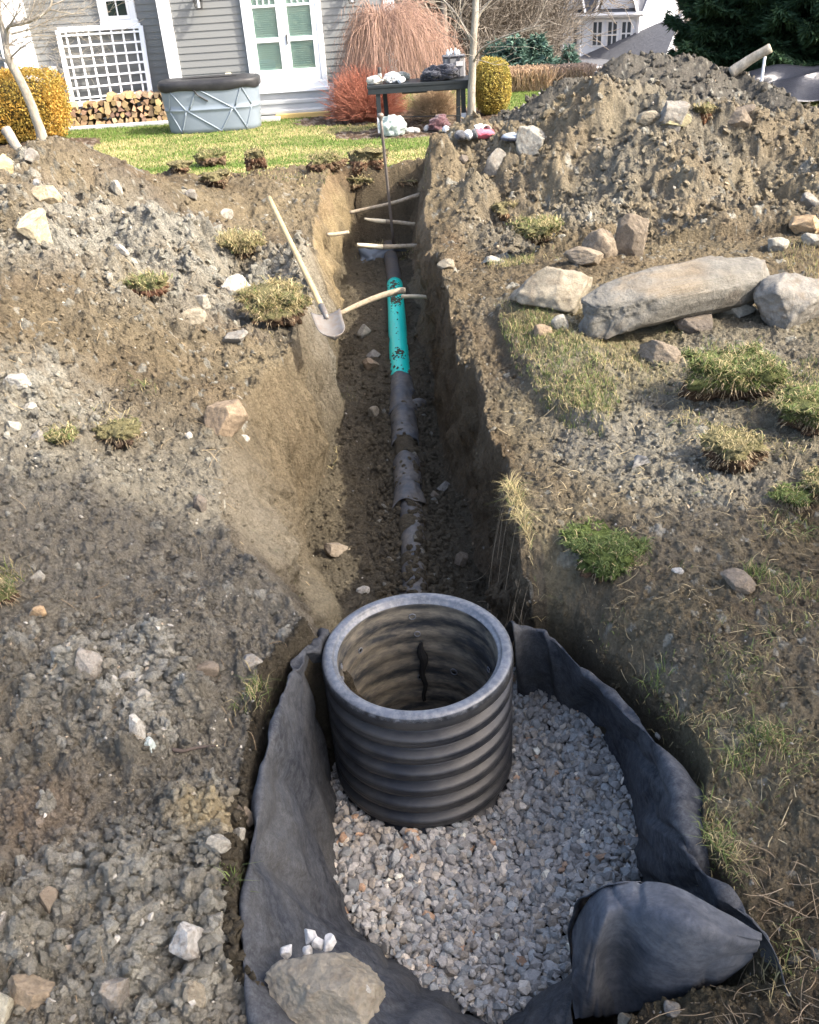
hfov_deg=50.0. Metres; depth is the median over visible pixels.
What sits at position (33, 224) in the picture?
rock
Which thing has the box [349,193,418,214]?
tree root
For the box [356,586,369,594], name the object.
rock
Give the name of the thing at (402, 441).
soil patch
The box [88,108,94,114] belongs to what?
firewood log
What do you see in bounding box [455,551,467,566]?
rock
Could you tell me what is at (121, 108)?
firewood log
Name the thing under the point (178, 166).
sod clump
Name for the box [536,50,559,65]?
spruce tree
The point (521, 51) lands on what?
spruce tree
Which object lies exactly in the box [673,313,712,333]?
rock
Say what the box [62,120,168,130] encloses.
stone path
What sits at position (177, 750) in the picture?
stick
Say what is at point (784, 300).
rock
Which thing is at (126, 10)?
window
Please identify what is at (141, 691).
rock
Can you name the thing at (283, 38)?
double door
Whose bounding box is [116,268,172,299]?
sod clump
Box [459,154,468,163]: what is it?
rock
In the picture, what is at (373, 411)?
rock
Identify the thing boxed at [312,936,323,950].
stone chip
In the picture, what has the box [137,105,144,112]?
firewood log
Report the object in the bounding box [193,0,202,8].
wall lantern
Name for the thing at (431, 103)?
shrub
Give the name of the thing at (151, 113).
firewood log
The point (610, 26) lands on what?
window
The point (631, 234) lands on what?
rock
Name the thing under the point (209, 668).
rock
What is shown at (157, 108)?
firewood log
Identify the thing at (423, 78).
jacket
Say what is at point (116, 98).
firewood log
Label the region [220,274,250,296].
rock
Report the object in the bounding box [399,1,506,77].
bare tree
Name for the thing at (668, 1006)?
rock
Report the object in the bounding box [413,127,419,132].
paper cup
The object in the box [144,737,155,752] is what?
rock
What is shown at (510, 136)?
lid disc
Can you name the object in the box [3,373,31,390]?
rock
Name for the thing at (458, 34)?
bare tree
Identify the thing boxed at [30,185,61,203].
rock
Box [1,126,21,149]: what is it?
wooden post
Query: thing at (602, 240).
rock
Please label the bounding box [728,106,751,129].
rock
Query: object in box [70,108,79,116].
firewood log
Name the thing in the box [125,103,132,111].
firewood log
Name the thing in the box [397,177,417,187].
sod clump
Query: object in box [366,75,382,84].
towel
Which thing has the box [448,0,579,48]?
bare tree
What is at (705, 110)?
sod clump
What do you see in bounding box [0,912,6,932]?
rock
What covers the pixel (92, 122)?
firewood log
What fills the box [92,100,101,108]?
firewood log
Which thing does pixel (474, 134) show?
work gloves
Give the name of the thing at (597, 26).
window
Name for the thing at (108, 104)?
firewood log
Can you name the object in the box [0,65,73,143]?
hedge
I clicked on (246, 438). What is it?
rock
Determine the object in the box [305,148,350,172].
sod clump
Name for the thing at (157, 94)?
firewood log
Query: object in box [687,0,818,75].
evergreen tree
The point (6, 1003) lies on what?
rock
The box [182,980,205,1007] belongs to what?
rock
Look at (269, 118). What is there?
paving slab
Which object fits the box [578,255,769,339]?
stone slab
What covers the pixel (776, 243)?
rock
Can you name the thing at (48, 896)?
rock
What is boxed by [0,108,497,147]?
bark mulch bed
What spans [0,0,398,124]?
grey house
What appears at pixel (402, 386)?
pipe coupling
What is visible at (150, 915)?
stones
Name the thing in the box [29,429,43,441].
rock
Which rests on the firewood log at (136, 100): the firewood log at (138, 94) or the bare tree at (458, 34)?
the firewood log at (138, 94)
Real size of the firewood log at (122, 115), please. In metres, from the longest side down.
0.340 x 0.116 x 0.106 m
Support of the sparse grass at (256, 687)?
on the ground at (284, 467)
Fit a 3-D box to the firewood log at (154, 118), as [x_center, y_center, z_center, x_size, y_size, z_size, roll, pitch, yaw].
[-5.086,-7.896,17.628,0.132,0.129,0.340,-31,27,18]
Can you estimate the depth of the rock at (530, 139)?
8.71 m
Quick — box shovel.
[267,196,344,340]
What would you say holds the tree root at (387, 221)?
on the ground at (284, 467)
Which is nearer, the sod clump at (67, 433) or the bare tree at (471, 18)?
the sod clump at (67, 433)
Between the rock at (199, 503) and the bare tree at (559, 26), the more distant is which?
the bare tree at (559, 26)
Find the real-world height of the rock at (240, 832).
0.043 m
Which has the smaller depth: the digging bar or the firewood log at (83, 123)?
the digging bar
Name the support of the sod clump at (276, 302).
on the ground at (284, 467)
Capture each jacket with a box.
[420,75,433,80]
[421,63,458,79]
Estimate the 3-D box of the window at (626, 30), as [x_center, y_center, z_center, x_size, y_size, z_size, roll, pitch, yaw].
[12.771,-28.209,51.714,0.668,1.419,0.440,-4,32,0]
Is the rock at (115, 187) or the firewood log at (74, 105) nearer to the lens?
the rock at (115, 187)
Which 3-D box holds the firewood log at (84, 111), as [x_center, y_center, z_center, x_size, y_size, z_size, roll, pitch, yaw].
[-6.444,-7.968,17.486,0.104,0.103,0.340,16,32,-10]
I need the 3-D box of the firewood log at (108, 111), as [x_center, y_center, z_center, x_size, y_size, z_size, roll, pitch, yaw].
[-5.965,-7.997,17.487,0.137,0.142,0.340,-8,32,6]
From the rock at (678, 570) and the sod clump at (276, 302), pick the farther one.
the sod clump at (276, 302)
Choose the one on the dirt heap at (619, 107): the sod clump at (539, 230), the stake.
the sod clump at (539, 230)
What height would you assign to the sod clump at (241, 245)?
0.261 m
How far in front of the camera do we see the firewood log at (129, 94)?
17.25 m
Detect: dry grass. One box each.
[508,63,565,92]
[545,62,603,85]
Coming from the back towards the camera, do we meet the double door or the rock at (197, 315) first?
the double door
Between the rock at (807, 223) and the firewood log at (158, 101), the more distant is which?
the firewood log at (158, 101)
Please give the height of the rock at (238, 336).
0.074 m
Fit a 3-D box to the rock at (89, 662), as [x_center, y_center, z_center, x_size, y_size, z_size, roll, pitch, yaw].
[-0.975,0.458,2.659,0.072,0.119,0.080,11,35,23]
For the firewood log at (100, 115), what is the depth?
17.39 m
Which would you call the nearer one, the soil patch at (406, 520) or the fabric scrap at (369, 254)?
the soil patch at (406, 520)
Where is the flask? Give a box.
[377,67,382,84]
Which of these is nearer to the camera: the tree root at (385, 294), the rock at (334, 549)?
the rock at (334, 549)
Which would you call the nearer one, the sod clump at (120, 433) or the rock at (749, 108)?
the sod clump at (120, 433)
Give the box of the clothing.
[428,114,450,130]
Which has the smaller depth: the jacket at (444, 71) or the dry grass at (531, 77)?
the jacket at (444, 71)
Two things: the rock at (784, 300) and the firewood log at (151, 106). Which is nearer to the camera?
the rock at (784, 300)
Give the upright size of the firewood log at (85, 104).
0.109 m
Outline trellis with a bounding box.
[55,23,152,106]
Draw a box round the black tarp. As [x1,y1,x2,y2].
[747,64,818,101]
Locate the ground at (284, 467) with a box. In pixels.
[0,131,818,1023]
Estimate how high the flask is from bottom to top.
0.256 m
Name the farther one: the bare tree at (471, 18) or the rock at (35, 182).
the bare tree at (471, 18)
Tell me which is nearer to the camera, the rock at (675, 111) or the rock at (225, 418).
the rock at (225, 418)
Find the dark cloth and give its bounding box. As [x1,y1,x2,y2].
[396,71,409,80]
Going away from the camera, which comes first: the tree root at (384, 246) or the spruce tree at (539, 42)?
the tree root at (384, 246)
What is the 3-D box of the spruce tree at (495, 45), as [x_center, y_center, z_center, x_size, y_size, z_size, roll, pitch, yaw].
[3.069,-15.488,31.638,3.399,2.973,3.029,-16,34,-18]
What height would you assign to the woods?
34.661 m
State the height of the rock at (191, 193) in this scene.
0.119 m
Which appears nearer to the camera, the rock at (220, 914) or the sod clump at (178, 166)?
the rock at (220, 914)
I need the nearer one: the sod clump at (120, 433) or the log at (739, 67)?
the sod clump at (120, 433)
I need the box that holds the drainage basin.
[322,593,513,836]
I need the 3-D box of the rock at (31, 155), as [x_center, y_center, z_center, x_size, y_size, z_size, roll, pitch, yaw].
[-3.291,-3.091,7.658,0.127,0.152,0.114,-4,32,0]
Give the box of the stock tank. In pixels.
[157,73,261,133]
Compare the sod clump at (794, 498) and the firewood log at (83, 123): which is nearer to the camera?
the sod clump at (794, 498)
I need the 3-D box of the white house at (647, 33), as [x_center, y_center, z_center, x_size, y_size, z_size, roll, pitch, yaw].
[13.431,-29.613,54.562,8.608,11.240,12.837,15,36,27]
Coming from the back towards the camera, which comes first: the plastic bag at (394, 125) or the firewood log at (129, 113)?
the firewood log at (129, 113)
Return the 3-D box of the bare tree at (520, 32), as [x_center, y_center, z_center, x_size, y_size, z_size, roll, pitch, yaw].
[2.361,-28.526,40.606,12.881,23.629,11.798,-3,32,2]
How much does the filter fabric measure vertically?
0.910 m
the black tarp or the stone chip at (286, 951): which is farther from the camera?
the black tarp
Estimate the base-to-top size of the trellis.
1.399 m
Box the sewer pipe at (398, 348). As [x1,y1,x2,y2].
[387,277,409,374]
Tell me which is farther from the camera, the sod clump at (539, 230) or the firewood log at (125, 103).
the firewood log at (125, 103)
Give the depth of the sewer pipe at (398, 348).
7.64 m
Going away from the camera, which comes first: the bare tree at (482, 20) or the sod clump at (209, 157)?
the sod clump at (209, 157)
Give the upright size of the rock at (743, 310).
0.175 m
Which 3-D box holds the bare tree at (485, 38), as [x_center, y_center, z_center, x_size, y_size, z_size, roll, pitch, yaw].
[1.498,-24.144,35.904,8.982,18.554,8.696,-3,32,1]
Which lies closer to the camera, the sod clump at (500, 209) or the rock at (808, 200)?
the rock at (808, 200)
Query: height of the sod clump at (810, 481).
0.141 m
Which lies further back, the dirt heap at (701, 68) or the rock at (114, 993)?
the dirt heap at (701, 68)
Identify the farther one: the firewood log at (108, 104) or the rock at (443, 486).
the firewood log at (108, 104)
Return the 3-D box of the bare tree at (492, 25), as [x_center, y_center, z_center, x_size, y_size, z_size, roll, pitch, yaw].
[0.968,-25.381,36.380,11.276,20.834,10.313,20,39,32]
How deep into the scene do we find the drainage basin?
3.04 m
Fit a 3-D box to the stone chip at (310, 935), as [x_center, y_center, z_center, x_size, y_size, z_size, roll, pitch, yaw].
[-0.229,0.985,2.041,0.029,0.029,0.035,-10,33,-10]
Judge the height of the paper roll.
0.084 m
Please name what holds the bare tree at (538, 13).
on the far ground
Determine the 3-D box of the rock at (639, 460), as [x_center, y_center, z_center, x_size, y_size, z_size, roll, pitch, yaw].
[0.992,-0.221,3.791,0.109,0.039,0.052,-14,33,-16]
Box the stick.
[172,745,217,752]
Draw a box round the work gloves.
[454,128,494,140]
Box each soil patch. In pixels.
[388,434,426,463]
[398,513,418,539]
[399,551,418,571]
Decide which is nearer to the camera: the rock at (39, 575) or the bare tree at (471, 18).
the rock at (39, 575)
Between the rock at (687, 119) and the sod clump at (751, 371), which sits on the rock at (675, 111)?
the rock at (687, 119)
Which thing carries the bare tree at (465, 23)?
on the far ground
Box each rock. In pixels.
[0,153,13,173]
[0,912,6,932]
[0,992,13,1023]
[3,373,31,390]
[6,973,54,1015]
[7,421,21,431]
[16,208,52,242]
[21,402,38,410]
[24,148,39,162]
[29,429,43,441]
[29,605,46,616]
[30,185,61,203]
[30,570,44,581]
[33,179,39,185]
[39,886,59,913]
[74,648,102,680]
[98,977,130,1013]
[110,180,122,194]
[114,244,128,256]
[118,671,135,680]
[129,713,145,739]
[136,688,151,701]
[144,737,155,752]
[168,921,203,962]
[180,307,206,324]
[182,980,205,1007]
[185,189,196,199]
[185,431,192,438]
[193,494,206,512]
[194,293,210,308]
[196,660,218,676]
[203,399,248,436]
[205,834,230,853]
[207,912,223,926]
[220,208,233,219]
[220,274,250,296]
[222,330,247,342]
[233,827,245,840]
[236,804,253,827]
[241,435,249,441]
[243,653,262,669]
[264,952,385,1023]
[323,542,349,557]
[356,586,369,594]
[357,324,370,338]
[362,357,378,370]
[366,349,380,357]
[368,406,378,416]
[430,491,438,496]
[437,258,454,269]
[437,481,449,491]
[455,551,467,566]
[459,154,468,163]
[481,255,504,263]
[483,148,505,175]
[508,266,592,314]
[515,125,546,155]
[534,324,552,336]
[551,314,568,329]
[564,246,603,266]
[582,228,617,257]
[615,213,648,255]
[617,1012,638,1023]
[632,455,650,469]
[636,110,659,126]
[638,340,680,364]
[659,100,689,134]
[660,114,691,126]
[663,1000,680,1017]
[671,567,683,573]
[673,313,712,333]
[719,568,755,594]
[722,304,755,317]
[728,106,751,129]
[742,104,754,113]
[753,272,818,328]
[768,237,788,251]
[788,214,818,233]
[800,192,818,208]
[801,233,818,247]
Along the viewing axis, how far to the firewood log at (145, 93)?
17.25 m
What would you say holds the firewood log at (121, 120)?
on the lawn at (125, 142)
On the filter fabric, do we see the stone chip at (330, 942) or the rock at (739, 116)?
the stone chip at (330, 942)
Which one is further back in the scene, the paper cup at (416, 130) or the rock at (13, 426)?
the paper cup at (416, 130)
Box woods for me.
[550,0,690,55]
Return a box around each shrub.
[315,51,414,122]
[396,68,467,124]
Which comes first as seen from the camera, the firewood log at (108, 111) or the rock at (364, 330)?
the rock at (364, 330)
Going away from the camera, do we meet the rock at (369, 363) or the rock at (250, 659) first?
the rock at (250, 659)
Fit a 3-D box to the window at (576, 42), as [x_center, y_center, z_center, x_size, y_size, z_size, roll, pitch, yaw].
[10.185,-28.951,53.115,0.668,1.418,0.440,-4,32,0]
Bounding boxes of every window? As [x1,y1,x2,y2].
[96,0,138,24]
[571,20,584,46]
[591,19,604,46]
[605,19,619,45]
[619,19,633,39]
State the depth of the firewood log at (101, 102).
17.29 m
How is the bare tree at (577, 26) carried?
on the far ground
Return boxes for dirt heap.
[0,135,279,429]
[446,74,818,257]
[488,52,818,123]
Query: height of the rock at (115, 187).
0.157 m
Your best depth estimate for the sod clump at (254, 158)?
10.24 m
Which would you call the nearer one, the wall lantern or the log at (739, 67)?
the log at (739, 67)
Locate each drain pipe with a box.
[383,240,401,281]
[390,404,427,593]
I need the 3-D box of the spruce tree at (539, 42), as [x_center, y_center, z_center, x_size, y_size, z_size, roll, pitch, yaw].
[4.296,-15.117,30.284,3.256,2.609,3.182,-4,32,0]
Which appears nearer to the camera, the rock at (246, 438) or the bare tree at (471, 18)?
the rock at (246, 438)
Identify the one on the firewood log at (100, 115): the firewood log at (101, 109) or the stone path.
the firewood log at (101, 109)
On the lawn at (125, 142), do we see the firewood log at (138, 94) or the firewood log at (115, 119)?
the firewood log at (115, 119)
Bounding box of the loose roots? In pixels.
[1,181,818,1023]
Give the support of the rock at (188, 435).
on the ground at (284, 467)
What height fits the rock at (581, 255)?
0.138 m
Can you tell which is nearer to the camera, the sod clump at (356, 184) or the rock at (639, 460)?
the rock at (639, 460)
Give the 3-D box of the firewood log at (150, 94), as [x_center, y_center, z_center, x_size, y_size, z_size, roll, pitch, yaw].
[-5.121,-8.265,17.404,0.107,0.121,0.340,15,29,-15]
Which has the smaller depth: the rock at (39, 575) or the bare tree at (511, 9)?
the rock at (39, 575)
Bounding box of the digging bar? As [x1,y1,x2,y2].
[377,113,394,243]
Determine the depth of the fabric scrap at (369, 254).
10.16 m
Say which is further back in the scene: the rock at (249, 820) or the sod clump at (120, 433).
the sod clump at (120, 433)
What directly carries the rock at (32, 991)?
on the ground at (284, 467)
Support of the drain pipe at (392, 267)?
on the ground at (284, 467)
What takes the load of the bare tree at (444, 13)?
on the far ground
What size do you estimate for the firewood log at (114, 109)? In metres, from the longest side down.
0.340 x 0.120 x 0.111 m
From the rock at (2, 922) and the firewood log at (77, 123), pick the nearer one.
the rock at (2, 922)
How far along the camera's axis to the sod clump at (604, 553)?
3.23 m
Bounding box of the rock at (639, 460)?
[632,455,650,469]
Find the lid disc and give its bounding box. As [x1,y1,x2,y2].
[500,132,516,140]
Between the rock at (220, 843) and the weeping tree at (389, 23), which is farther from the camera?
the weeping tree at (389, 23)
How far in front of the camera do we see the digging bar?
9.13 m
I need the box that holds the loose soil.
[358,286,461,602]
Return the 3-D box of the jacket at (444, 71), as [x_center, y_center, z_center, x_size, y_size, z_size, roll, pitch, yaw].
[0.505,-7.306,14.565,0.650,0.234,0.402,-4,32,0]
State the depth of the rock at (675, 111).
7.84 m
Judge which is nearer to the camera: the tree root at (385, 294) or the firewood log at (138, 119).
the tree root at (385, 294)
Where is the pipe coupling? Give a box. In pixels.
[389,371,425,414]
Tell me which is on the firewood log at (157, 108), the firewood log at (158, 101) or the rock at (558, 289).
the firewood log at (158, 101)
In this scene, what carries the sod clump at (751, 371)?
on the ground at (284, 467)
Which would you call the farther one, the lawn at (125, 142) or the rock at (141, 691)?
the lawn at (125, 142)
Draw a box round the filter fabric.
[239,620,788,1023]
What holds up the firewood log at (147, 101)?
on the firewood log
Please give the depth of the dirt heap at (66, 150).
4.92 m
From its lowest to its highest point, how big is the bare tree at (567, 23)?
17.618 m
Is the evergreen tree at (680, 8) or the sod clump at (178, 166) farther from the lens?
the evergreen tree at (680, 8)
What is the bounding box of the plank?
[275,111,329,118]
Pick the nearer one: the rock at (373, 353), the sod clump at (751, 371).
the sod clump at (751, 371)
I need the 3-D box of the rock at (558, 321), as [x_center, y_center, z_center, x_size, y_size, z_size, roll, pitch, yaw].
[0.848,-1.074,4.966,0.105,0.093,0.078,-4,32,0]
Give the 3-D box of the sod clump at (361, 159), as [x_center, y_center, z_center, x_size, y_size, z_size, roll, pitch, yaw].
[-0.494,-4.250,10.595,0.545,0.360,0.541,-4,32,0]
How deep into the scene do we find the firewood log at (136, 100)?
17.31 m
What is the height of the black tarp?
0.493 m
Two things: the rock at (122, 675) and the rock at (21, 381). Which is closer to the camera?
the rock at (122, 675)
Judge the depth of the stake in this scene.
15.24 m
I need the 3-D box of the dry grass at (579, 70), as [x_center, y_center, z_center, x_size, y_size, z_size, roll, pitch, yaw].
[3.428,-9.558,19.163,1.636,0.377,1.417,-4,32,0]
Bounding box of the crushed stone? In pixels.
[330,667,641,1023]
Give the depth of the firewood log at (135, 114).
17.42 m
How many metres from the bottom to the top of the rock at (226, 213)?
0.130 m
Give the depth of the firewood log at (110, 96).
17.27 m
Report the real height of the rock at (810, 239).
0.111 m
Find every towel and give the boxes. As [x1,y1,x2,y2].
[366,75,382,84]
[383,71,400,82]
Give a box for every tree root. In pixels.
[326,230,348,235]
[341,287,405,314]
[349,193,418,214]
[357,243,416,248]
[364,218,414,225]
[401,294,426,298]
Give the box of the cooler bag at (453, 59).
[442,54,465,78]
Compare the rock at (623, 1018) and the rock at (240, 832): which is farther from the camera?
the rock at (240, 832)
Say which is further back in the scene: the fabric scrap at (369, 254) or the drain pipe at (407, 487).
the fabric scrap at (369, 254)
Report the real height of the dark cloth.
0.137 m
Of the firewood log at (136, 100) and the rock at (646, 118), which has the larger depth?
the firewood log at (136, 100)
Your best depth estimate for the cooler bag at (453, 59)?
14.57 m
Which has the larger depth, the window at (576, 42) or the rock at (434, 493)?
the window at (576, 42)
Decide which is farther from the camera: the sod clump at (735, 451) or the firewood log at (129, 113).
the firewood log at (129, 113)
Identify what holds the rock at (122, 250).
on the dirt heap at (66, 150)
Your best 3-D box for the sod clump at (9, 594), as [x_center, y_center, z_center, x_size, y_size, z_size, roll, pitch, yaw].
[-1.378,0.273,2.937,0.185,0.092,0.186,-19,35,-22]
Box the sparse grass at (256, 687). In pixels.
[0,147,818,1014]
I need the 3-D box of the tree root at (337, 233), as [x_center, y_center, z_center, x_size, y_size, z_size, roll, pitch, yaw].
[-0.726,-2.817,8.880,0.239,0.049,0.040,-18,35,-22]
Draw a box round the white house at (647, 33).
[559,0,684,67]
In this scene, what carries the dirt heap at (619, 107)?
on the ground at (284, 467)
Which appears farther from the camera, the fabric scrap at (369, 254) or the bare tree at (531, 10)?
the bare tree at (531, 10)
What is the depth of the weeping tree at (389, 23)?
15.81 m
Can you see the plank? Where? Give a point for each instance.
(298, 115)
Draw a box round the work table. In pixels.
[367,75,467,132]
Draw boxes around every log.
[66,101,78,110]
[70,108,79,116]
[75,119,80,125]
[80,113,89,121]
[81,108,89,115]
[81,119,89,125]
[82,100,90,107]
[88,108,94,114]
[88,119,95,124]
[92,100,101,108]
[96,112,105,118]
[96,118,104,124]
[98,99,105,105]
[98,106,104,112]
[104,101,112,109]
[105,106,113,114]
[106,91,115,101]
[111,106,117,112]
[112,116,119,123]
[114,94,120,100]
[116,100,121,107]
[117,117,125,122]
[118,91,127,100]
[118,106,125,111]
[120,111,126,117]
[121,99,130,107]
[125,90,133,98]
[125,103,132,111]
[125,110,131,116]
[132,103,138,111]
[132,110,140,117]
[134,98,143,102]
[134,116,141,121]
[135,90,143,98]
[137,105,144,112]
[142,90,147,98]
[143,98,150,105]
[148,90,153,98]
[148,110,156,115]
[149,103,155,110]
[152,115,158,120]
[153,91,160,97]
[153,105,161,112]
[155,96,161,105]
[728,44,772,76]
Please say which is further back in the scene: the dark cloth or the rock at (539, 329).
the dark cloth
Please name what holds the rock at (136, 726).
on the ground at (284, 467)
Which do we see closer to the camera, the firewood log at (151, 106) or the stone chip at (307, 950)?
the stone chip at (307, 950)
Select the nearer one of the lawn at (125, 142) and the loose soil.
the loose soil
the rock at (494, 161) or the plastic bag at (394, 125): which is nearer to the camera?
the rock at (494, 161)
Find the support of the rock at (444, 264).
on the ground at (284, 467)
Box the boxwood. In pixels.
[475,56,511,114]
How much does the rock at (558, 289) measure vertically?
0.286 m
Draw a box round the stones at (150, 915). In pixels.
[0,53,818,1023]
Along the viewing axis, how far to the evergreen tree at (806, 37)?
17.11 m
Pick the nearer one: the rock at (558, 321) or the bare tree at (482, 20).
the rock at (558, 321)
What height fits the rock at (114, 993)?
0.110 m
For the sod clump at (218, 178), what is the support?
on the ground at (284, 467)
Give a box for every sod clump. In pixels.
[0,575,20,608]
[40,420,81,446]
[88,407,142,449]
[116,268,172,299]
[166,153,193,173]
[192,145,231,167]
[196,165,232,188]
[209,225,269,262]
[228,273,315,328]
[243,145,267,171]
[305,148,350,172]
[346,172,376,190]
[347,144,390,174]
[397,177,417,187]
[490,200,517,223]
[506,211,568,245]
[556,515,656,584]
[674,336,797,403]
[691,98,718,124]
[693,421,771,474]
[760,481,818,512]
[768,378,818,437]
[793,465,818,500]
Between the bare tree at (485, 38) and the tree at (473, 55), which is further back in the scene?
the bare tree at (485, 38)
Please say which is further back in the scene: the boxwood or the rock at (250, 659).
the boxwood
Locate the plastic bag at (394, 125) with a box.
[378,114,406,135]
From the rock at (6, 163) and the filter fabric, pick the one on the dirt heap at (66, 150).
the rock at (6, 163)
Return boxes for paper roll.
[397,77,405,82]
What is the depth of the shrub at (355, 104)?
15.79 m
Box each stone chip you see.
[280,944,291,958]
[302,945,312,954]
[304,929,316,943]
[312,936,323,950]
[323,933,336,951]
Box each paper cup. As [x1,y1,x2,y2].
[405,127,413,132]
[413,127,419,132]
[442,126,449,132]
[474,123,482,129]
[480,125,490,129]
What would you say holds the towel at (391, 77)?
on the work table
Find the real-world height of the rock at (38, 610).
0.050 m
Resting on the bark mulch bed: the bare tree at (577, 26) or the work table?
the work table
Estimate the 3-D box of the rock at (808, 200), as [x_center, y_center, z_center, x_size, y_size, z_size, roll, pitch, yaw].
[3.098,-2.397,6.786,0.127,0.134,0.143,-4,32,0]
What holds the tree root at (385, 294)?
on the ground at (284, 467)
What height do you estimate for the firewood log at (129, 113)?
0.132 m
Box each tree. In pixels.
[0,0,141,140]
[328,0,468,103]
[394,0,526,64]
[395,0,472,63]
[397,0,514,71]
[397,0,528,75]
[399,0,582,75]
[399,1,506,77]
[402,0,524,77]
[407,0,533,74]
[416,0,571,115]
[424,0,537,67]
[425,0,511,74]
[438,0,584,58]
[441,0,541,59]
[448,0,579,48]
[453,0,636,56]
[476,38,502,73]
[492,33,539,65]
[495,7,569,48]
[516,0,580,62]
[525,31,559,64]
[528,0,620,55]
[532,0,589,52]
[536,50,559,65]
[558,43,581,63]
[659,0,815,71]
[674,0,745,49]
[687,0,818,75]
[737,0,818,66]
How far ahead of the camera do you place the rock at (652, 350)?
4.64 m
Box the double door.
[240,0,327,89]
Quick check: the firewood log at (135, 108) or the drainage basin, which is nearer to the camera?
the drainage basin
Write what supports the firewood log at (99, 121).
on the firewood log
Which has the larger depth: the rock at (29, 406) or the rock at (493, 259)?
the rock at (493, 259)
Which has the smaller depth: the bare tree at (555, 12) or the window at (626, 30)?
the bare tree at (555, 12)
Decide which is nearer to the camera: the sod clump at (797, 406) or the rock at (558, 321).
the sod clump at (797, 406)
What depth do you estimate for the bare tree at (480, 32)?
37.96 m
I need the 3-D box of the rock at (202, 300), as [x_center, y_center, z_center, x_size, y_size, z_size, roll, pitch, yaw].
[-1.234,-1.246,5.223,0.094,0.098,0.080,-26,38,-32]
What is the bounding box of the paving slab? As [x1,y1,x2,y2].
[261,116,280,121]
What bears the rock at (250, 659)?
on the ground at (284, 467)
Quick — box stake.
[760,56,765,81]
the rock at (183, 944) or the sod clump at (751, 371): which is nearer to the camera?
the rock at (183, 944)
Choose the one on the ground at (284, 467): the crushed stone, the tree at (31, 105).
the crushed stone
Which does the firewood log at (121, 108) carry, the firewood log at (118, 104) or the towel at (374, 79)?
the firewood log at (118, 104)
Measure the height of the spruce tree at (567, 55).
3.764 m
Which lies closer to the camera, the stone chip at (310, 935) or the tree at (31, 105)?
the stone chip at (310, 935)
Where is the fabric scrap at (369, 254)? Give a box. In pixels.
[358,248,405,262]
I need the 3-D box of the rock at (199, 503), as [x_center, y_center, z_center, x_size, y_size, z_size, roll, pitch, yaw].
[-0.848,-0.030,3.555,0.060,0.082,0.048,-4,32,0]
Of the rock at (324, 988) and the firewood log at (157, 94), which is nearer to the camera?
the rock at (324, 988)
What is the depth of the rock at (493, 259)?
6.45 m
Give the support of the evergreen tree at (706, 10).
on the lawn at (125, 142)
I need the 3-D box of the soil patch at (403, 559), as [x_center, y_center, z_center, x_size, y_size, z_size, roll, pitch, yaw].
[0.019,0.302,4.605,0.320,0.216,0.113,-4,32,0]
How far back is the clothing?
14.65 m
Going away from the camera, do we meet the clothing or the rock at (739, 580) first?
the rock at (739, 580)
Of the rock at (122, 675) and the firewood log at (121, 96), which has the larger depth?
the firewood log at (121, 96)
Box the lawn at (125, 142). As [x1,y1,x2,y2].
[46,89,818,174]
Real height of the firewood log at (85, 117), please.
0.127 m

